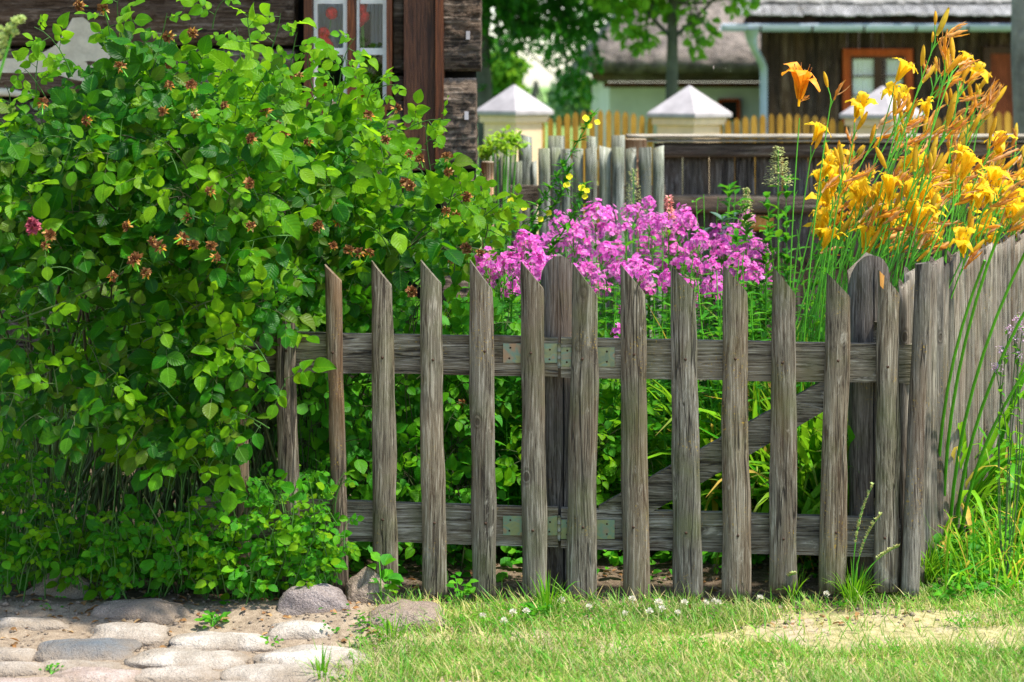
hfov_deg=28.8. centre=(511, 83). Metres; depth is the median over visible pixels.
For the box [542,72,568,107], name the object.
distant tree
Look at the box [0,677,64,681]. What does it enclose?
cobblestone
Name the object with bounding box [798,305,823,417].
phlox
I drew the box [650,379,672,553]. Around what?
phlox
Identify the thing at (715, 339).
phlox
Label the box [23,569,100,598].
boulder
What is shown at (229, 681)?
cobblestone
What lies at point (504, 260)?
phlox
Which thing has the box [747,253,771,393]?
phlox
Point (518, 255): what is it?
phlox
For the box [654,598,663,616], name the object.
clover flower
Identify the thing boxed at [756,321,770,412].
phlox
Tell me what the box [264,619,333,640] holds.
cobblestone
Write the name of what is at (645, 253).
phlox
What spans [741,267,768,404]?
phlox
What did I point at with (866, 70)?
window
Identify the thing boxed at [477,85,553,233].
gate pier
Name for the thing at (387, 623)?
grass tuft
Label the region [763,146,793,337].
sorrel
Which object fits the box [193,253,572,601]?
picket fence
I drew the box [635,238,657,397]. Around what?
phlox
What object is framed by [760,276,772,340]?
phlox
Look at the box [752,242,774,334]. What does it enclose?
phlox
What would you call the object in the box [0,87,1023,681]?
ground
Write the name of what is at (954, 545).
weed
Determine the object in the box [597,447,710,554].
daylily
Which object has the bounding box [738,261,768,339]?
phlox
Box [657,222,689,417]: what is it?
phlox
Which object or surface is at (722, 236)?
phlox
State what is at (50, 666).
weed
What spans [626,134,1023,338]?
board fence
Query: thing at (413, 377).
leafy shrub
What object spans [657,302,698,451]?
phlox
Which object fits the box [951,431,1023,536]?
daylily
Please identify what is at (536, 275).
phlox
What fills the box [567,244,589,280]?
phlox
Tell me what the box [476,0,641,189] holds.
maple tree
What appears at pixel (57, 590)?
weed
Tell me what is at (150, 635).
cobblestone
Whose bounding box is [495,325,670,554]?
leafy shrub
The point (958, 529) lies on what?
daylily
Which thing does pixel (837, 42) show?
plank house
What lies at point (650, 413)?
phlox
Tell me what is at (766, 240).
leafy plant
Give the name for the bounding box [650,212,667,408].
phlox
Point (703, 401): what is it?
phlox
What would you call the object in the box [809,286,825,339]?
phlox
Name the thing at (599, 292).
phlox
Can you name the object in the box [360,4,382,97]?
geranium
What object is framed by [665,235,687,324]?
phlox
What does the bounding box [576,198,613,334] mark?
phlox
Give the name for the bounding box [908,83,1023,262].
daylily
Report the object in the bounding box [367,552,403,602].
weed
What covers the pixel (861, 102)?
daylily
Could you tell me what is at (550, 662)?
grass
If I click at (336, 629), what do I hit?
weed
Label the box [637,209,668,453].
phlox
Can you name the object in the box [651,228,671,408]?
phlox
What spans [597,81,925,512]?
daylily
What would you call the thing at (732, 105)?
window
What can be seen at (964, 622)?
weed
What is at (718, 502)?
phlox
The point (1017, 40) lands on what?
old tree
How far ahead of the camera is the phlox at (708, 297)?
7.48 m
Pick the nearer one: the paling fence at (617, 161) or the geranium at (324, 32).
the geranium at (324, 32)
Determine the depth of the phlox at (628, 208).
7.36 m
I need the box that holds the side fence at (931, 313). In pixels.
[847,231,1023,598]
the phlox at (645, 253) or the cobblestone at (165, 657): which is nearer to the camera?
the cobblestone at (165, 657)
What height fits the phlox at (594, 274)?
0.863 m
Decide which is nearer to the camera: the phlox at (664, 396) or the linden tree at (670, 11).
the phlox at (664, 396)
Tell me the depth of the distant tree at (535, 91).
74.95 m
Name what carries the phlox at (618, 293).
on the ground at (346, 623)
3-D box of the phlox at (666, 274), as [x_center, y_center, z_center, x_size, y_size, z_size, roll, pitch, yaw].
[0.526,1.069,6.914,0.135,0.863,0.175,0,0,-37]
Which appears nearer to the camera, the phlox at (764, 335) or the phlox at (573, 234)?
the phlox at (764, 335)
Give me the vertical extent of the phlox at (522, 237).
1.041 m
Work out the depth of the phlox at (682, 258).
7.18 m
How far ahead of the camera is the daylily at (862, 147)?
7.26 m
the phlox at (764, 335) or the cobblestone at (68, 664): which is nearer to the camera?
the cobblestone at (68, 664)
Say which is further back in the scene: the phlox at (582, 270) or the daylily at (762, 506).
the phlox at (582, 270)
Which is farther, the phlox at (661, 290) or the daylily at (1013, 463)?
the phlox at (661, 290)
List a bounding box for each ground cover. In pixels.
[347,338,964,581]
[927,466,1023,602]
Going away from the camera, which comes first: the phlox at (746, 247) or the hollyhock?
the hollyhock
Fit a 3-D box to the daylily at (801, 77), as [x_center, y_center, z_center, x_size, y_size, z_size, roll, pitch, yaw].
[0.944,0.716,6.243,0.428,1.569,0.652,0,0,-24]
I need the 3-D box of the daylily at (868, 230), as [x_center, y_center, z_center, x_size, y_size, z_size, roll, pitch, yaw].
[0.868,0.761,6.377,1.150,1.479,1.004,0,0,0]
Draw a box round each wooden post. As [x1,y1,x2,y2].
[481,161,493,281]
[625,139,646,263]
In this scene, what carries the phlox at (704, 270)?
on the ground at (346, 623)
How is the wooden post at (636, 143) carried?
on the ground at (346, 623)
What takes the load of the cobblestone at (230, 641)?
on the ground at (346, 623)
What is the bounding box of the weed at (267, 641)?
[260,636,283,645]
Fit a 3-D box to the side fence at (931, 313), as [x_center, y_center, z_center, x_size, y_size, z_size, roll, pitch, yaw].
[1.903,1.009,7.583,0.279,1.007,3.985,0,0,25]
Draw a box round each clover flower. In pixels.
[524,607,530,624]
[646,607,653,618]
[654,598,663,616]
[824,590,829,605]
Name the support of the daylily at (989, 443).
on the ground at (346, 623)
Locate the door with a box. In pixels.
[983,47,1012,138]
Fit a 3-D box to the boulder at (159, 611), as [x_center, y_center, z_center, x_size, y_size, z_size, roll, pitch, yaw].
[-1.041,1.502,5.587,0.297,0.105,0.157,0,0,0]
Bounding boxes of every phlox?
[458,246,511,498]
[482,266,516,492]
[487,260,518,495]
[490,252,518,456]
[495,277,520,546]
[495,323,519,556]
[496,229,535,503]
[496,245,530,493]
[500,258,534,504]
[504,263,540,500]
[504,406,521,558]
[510,242,550,502]
[511,233,549,491]
[532,255,552,281]
[540,231,563,255]
[548,209,578,254]
[551,217,579,258]
[554,216,591,262]
[562,238,577,258]
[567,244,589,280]
[570,234,601,324]
[572,263,584,275]
[573,219,598,285]
[575,260,596,279]
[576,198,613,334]
[583,261,601,276]
[587,241,620,336]
[587,270,609,485]
[588,276,612,334]
[592,216,621,330]
[597,322,620,550]
[597,379,620,550]
[598,204,621,325]
[599,265,618,329]
[601,290,619,481]
[603,261,620,335]
[604,228,619,308]
[604,257,623,336]
[605,388,620,491]
[607,202,637,322]
[609,235,629,309]
[610,215,638,317]
[610,298,619,319]
[611,262,638,328]
[620,203,656,321]
[622,252,651,279]
[628,254,659,325]
[629,220,654,331]
[632,195,665,399]
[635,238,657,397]
[635,248,660,329]
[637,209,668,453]
[637,210,661,330]
[638,278,660,415]
[639,231,664,387]
[640,250,661,383]
[645,212,676,414]
[646,313,657,454]
[646,381,659,475]
[647,384,661,465]
[647,385,661,469]
[648,327,661,466]
[649,252,669,329]
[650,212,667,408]
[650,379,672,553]
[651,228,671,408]
[651,238,683,414]
[651,325,670,469]
[654,268,681,466]
[654,304,670,467]
[655,212,689,416]
[656,308,706,510]
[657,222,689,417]
[657,256,701,465]
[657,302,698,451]
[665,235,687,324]
[666,246,699,430]
[670,202,705,385]
[675,213,709,338]
[682,275,698,331]
[683,235,702,291]
[684,226,714,415]
[687,258,711,405]
[687,262,716,403]
[688,254,707,386]
[695,255,722,409]
[695,277,713,415]
[695,280,721,510]
[695,299,719,436]
[696,247,722,338]
[696,275,722,398]
[697,270,722,407]
[698,295,722,479]
[701,266,736,408]
[701,271,722,411]
[702,389,721,509]
[705,237,731,391]
[707,259,755,426]
[708,221,731,325]
[709,232,728,382]
[709,331,721,435]
[710,234,740,337]
[722,247,750,332]
[725,219,752,266]
[727,251,757,335]
[732,266,756,317]
[733,239,760,333]
[734,232,762,332]
[737,209,757,307]
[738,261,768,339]
[740,259,763,402]
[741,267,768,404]
[744,244,762,331]
[745,237,764,339]
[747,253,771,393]
[747,274,771,420]
[748,292,770,471]
[751,259,771,339]
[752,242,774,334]
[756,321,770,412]
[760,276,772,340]
[788,230,812,340]
[796,304,819,442]
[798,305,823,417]
[799,287,822,340]
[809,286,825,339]
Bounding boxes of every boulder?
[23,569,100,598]
[89,598,190,624]
[276,583,350,615]
[345,567,394,604]
[368,599,447,631]
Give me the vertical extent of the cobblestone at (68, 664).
0.041 m
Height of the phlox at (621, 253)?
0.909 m
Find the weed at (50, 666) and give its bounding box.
[39,663,63,673]
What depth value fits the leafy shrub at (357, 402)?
6.13 m
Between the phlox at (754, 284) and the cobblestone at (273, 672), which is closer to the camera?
the cobblestone at (273, 672)
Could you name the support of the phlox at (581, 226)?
on the ground at (346, 623)
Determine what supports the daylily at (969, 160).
on the ground at (346, 623)
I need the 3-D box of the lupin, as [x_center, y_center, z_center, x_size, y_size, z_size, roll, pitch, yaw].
[0.583,0.957,7.391,0.102,1.087,0.087,0,0,0]
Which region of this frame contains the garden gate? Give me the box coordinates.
[503,264,911,602]
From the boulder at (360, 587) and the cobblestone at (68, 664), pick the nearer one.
the cobblestone at (68, 664)
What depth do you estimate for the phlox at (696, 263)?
6.93 m
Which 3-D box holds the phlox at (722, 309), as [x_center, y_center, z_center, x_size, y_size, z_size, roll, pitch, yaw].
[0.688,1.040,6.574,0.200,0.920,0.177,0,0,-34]
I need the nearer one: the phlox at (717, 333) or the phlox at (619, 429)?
the phlox at (619, 429)
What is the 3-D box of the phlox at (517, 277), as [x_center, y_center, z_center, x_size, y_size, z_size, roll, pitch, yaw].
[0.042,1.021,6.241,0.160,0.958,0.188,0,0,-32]
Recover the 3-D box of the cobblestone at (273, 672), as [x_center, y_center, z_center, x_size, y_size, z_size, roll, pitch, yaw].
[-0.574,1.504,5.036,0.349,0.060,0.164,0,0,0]
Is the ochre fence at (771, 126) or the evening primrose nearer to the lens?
the evening primrose
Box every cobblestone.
[0,616,69,630]
[0,647,36,661]
[0,661,46,676]
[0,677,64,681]
[33,638,142,661]
[41,659,123,670]
[49,667,141,681]
[86,622,170,647]
[123,648,251,669]
[134,664,219,681]
[168,631,276,651]
[210,680,253,681]
[219,663,351,681]
[252,644,371,671]
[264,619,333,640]
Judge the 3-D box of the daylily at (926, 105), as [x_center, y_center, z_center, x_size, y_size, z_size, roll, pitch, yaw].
[0.924,0.690,6.713,1.155,1.622,1.156,0,0,-29]
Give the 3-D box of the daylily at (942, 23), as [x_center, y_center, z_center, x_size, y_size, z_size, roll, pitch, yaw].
[1.012,0.629,6.245,0.584,1.742,0.687,0,0,43]
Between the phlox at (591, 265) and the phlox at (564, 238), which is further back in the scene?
the phlox at (564, 238)
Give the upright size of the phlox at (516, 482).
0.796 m
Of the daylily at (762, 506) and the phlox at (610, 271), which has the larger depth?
the phlox at (610, 271)
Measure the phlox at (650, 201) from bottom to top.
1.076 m
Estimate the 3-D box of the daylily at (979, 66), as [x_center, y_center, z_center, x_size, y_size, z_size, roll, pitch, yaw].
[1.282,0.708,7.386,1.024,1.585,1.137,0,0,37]
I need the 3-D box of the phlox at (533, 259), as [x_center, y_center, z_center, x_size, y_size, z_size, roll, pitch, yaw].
[0.081,1.000,6.321,0.165,1.001,0.227,0,0,9]
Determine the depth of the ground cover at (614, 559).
6.10 m
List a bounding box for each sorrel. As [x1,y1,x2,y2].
[624,168,645,253]
[734,187,755,291]
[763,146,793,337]
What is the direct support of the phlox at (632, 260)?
on the ground at (346, 623)
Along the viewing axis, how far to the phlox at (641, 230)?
7.87 m
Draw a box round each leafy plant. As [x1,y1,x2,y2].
[692,194,722,381]
[699,211,741,397]
[716,181,741,268]
[729,198,776,386]
[759,174,830,336]
[811,140,859,274]
[968,175,1002,245]
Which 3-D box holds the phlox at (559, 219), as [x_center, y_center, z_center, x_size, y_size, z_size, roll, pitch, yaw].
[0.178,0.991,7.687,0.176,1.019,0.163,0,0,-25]
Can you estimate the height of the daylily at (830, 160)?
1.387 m
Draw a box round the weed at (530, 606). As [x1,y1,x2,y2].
[519,600,553,618]
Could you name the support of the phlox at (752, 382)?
on the ground at (346, 623)
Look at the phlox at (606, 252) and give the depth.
7.07 m
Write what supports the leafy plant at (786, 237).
on the ground at (346, 623)
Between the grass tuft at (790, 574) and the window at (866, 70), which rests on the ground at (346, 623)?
the grass tuft at (790, 574)
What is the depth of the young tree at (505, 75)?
35.69 m
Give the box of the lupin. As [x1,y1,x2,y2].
[662,195,679,416]
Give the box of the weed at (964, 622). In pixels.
[945,615,977,627]
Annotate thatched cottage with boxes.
[571,0,882,147]
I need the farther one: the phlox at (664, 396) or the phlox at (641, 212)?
the phlox at (641, 212)
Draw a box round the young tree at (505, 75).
[490,21,602,109]
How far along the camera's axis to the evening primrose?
6.89 m
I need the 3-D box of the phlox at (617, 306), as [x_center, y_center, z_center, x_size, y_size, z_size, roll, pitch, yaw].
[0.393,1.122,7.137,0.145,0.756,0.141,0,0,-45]
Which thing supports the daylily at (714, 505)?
on the ground at (346, 623)
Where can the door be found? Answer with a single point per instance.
(997, 60)
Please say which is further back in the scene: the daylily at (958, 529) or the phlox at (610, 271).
the phlox at (610, 271)
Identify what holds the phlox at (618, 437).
on the ground at (346, 623)
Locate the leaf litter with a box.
[1,560,919,653]
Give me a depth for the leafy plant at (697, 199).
7.59 m
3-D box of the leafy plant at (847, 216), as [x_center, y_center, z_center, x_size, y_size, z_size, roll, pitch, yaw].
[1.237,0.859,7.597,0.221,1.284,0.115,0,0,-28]
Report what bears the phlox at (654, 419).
on the ground at (346, 623)
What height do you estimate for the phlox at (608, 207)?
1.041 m
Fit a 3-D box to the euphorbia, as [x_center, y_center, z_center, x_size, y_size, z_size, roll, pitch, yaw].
[-0.047,0.845,9.277,0.254,1.311,0.213,0,0,32]
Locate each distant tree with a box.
[531,81,571,123]
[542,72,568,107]
[550,76,591,126]
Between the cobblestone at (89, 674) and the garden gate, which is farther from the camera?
the garden gate
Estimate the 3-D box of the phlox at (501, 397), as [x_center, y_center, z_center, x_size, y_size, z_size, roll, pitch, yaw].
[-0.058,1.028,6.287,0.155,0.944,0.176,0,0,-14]
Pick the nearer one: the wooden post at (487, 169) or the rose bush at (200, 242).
the rose bush at (200, 242)
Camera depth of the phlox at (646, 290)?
7.32 m
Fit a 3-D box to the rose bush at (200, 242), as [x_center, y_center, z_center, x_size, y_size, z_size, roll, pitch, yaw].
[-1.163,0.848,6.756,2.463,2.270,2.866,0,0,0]
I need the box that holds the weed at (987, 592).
[973,584,996,594]
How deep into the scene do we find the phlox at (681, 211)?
7.66 m
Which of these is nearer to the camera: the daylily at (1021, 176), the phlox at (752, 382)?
the phlox at (752, 382)
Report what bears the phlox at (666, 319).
on the ground at (346, 623)
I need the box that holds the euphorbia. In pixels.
[477,124,530,314]
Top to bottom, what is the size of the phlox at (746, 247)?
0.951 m
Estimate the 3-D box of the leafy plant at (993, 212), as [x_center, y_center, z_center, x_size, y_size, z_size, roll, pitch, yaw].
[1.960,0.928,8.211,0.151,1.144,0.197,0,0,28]
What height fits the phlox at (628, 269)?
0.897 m
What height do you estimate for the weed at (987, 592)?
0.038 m
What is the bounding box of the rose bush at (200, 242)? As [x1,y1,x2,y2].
[0,0,530,597]
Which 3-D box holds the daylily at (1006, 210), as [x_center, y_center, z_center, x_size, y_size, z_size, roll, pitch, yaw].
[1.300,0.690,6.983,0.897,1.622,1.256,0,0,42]
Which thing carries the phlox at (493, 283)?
on the ground at (346, 623)
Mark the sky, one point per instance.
(538, 73)
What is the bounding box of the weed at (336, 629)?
[322,620,339,632]
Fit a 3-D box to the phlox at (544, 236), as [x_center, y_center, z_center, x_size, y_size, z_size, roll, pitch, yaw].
[0.070,0.988,6.343,0.166,1.023,0.161,0,0,45]
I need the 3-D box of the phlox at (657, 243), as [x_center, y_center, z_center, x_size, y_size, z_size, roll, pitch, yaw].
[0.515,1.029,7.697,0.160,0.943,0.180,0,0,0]
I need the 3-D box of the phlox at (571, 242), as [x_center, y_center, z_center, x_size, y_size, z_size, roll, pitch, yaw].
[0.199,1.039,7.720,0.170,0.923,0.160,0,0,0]
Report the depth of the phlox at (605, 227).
7.35 m
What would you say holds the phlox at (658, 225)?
on the ground at (346, 623)
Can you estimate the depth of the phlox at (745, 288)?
6.87 m
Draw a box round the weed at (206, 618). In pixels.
[195,610,230,628]
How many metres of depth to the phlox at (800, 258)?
7.98 m
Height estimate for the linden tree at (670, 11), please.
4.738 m
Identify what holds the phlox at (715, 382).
on the ground at (346, 623)
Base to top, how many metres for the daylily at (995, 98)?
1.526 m
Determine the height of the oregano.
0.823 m
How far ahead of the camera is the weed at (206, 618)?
5.49 m
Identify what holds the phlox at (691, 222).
on the ground at (346, 623)
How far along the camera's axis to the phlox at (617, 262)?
7.21 m
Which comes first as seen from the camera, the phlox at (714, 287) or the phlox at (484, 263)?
the phlox at (484, 263)
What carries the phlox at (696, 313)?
on the ground at (346, 623)
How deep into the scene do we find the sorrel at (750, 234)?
7.20 m
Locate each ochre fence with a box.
[542,110,652,256]
[720,114,843,193]
[927,112,1013,169]
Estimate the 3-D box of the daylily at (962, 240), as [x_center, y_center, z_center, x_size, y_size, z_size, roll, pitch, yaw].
[1.068,0.664,6.445,1.150,1.675,0.900,0,0,-39]
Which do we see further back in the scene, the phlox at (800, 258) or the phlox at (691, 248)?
the phlox at (800, 258)
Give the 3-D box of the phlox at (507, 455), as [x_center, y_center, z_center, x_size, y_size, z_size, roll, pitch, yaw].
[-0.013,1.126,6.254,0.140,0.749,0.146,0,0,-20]
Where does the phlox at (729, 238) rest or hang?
on the ground at (346, 623)
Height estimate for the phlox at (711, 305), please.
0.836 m
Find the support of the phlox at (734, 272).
on the ground at (346, 623)
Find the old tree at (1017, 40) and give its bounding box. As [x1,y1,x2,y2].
[1011,0,1023,138]
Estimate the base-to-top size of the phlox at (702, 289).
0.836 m
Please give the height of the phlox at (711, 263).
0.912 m
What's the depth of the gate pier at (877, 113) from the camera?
16.85 m
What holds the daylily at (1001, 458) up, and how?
on the ground at (346, 623)
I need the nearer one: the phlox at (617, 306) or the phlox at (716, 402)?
the phlox at (716, 402)
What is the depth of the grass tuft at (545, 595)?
5.62 m
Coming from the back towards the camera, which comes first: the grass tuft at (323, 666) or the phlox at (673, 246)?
the phlox at (673, 246)
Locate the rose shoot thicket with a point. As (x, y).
(210, 561)
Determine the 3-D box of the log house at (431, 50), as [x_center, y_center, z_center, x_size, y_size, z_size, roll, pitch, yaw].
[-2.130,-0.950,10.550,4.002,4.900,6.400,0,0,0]
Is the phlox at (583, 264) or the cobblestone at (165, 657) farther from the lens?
the phlox at (583, 264)
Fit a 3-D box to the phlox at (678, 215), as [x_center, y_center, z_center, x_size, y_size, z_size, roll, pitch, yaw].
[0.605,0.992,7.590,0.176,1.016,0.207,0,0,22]
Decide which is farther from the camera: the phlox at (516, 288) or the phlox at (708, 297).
the phlox at (708, 297)
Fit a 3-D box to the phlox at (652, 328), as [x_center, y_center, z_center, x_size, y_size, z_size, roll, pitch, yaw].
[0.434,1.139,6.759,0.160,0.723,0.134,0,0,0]
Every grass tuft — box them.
[299,643,332,680]
[367,611,414,643]
[528,570,577,612]
[764,563,809,601]
[821,482,899,605]
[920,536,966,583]
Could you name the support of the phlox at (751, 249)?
on the ground at (346, 623)
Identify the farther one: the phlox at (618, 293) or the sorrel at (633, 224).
the sorrel at (633, 224)
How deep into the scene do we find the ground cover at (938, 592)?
5.92 m
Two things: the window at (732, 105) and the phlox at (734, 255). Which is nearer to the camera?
the phlox at (734, 255)
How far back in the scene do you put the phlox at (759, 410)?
6.22 m
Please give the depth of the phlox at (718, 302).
6.54 m
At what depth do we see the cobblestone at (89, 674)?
4.98 m
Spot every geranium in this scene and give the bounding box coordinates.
[318,7,337,95]
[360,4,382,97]
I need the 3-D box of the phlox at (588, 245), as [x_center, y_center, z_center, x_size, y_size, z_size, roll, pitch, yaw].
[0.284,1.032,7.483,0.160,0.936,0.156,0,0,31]
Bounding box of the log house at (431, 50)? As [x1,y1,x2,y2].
[0,0,481,436]
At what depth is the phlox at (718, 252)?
7.06 m
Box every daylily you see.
[596,418,761,564]
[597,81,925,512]
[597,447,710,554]
[617,91,969,573]
[648,48,962,512]
[659,50,981,400]
[699,37,1013,572]
[705,434,847,560]
[709,29,1019,559]
[717,62,848,513]
[717,77,1006,421]
[750,119,847,554]
[754,7,968,496]
[767,51,1023,384]
[798,61,1023,341]
[833,45,935,287]
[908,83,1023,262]
[929,88,1023,245]
[938,226,1023,549]
[940,506,999,553]
[947,170,1023,255]
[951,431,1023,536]
[971,416,1023,532]
[991,436,1023,503]
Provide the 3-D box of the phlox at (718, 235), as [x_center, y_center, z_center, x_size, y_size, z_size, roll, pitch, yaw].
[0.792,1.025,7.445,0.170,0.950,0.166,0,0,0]
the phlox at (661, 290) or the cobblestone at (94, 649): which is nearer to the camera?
the cobblestone at (94, 649)
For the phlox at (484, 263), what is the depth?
6.16 m
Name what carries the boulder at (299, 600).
on the ground at (346, 623)
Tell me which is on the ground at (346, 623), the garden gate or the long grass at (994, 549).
the long grass at (994, 549)
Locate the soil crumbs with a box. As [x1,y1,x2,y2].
[0,563,938,681]
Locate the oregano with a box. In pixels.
[989,312,1023,575]
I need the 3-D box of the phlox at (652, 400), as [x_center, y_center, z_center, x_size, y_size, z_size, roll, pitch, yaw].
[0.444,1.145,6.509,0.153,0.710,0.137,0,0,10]
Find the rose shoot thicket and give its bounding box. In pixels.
[0,423,364,605]
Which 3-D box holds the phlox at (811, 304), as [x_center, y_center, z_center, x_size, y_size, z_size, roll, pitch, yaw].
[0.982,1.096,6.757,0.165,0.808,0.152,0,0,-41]
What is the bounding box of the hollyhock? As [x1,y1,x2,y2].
[0,14,26,75]
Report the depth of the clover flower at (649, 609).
5.53 m
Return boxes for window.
[304,0,393,115]
[718,99,739,119]
[842,49,912,123]
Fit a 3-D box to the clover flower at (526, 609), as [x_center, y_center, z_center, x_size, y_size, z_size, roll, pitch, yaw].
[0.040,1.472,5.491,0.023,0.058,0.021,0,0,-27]
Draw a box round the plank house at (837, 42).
[720,0,1012,177]
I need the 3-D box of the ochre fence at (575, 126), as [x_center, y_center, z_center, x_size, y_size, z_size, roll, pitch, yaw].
[0.680,0.851,17.024,1.051,1.257,0.071,0,0,0]
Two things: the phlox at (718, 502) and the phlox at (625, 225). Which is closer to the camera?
the phlox at (718, 502)
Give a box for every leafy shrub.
[270,281,521,580]
[399,279,521,549]
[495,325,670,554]
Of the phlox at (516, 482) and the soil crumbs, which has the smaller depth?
the soil crumbs
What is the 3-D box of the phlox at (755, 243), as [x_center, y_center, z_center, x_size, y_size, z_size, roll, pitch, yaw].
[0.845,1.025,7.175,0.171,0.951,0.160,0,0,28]
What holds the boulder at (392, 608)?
on the ground at (346, 623)
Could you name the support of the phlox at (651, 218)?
on the ground at (346, 623)
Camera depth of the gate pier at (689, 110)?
16.86 m
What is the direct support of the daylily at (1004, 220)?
on the ground at (346, 623)
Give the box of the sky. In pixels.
[490,1,609,86]
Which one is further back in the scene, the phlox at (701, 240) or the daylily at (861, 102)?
the phlox at (701, 240)
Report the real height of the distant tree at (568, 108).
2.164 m
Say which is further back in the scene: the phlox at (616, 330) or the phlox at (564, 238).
the phlox at (564, 238)
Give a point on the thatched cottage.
(726, 74)
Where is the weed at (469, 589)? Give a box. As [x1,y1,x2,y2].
[444,572,477,603]
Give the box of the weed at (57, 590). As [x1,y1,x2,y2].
[38,589,66,608]
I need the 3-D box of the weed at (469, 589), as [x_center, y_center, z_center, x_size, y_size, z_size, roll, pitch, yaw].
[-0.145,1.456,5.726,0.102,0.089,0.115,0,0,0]
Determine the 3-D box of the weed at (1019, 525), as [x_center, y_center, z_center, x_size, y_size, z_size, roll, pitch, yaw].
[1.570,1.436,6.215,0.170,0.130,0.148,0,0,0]
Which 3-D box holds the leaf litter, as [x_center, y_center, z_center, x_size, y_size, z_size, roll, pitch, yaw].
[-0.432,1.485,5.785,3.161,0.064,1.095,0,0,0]
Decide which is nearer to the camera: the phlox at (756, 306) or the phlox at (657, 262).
the phlox at (756, 306)
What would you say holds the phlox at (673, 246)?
on the ground at (346, 623)
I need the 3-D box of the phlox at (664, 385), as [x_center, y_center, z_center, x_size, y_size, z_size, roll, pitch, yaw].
[0.555,1.105,6.279,0.174,0.790,0.145,0,0,34]
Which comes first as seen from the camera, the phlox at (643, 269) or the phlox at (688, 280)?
the phlox at (643, 269)
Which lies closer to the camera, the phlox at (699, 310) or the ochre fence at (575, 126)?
the phlox at (699, 310)
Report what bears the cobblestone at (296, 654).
on the ground at (346, 623)
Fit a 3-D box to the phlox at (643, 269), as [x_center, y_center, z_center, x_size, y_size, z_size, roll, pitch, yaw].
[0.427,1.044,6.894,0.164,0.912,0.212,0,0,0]
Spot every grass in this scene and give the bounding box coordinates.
[310,565,1023,681]
[920,465,1023,598]
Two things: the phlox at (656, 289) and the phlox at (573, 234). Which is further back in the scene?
the phlox at (656, 289)
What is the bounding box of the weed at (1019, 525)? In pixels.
[994,522,1023,555]
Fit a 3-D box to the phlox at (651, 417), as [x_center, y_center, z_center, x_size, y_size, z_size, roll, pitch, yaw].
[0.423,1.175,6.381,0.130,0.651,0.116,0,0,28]
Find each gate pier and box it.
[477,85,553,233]
[647,86,731,193]
[839,86,924,142]
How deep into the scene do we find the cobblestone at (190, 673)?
5.00 m
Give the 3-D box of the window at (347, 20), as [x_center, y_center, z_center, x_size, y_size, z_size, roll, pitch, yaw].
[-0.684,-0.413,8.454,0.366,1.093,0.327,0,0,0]
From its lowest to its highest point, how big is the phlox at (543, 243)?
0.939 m
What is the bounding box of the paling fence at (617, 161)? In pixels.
[484,134,665,383]
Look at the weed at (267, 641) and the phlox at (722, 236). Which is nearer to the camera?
the weed at (267, 641)
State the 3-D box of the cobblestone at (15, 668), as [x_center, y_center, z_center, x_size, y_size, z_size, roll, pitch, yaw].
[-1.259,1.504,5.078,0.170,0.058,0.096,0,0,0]
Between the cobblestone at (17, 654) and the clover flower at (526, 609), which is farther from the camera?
the clover flower at (526, 609)
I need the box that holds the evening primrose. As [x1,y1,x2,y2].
[487,107,599,321]
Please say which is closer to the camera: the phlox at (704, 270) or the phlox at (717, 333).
the phlox at (717, 333)
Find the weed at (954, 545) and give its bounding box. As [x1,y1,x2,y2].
[941,533,976,562]
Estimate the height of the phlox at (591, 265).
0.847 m
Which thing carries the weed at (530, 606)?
on the ground at (346, 623)
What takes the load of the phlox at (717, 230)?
on the ground at (346, 623)
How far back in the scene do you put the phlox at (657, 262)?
7.55 m
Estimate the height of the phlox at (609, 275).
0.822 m
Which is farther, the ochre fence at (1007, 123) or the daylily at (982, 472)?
the ochre fence at (1007, 123)
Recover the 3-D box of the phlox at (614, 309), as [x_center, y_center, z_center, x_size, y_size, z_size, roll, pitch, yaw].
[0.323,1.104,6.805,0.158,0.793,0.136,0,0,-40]
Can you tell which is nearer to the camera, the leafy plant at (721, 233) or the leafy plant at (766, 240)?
the leafy plant at (766, 240)
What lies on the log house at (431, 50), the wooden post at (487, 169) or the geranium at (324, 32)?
the geranium at (324, 32)
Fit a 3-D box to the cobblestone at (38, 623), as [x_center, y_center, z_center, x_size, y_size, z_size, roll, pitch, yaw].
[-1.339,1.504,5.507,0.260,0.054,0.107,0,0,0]
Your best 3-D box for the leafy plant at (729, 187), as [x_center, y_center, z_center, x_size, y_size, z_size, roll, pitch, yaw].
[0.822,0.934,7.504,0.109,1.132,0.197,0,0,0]
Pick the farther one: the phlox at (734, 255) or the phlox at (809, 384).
the phlox at (734, 255)
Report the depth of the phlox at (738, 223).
7.79 m
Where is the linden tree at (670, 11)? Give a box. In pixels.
[582,0,760,100]
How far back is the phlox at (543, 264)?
6.45 m
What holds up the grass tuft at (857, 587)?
on the ground at (346, 623)

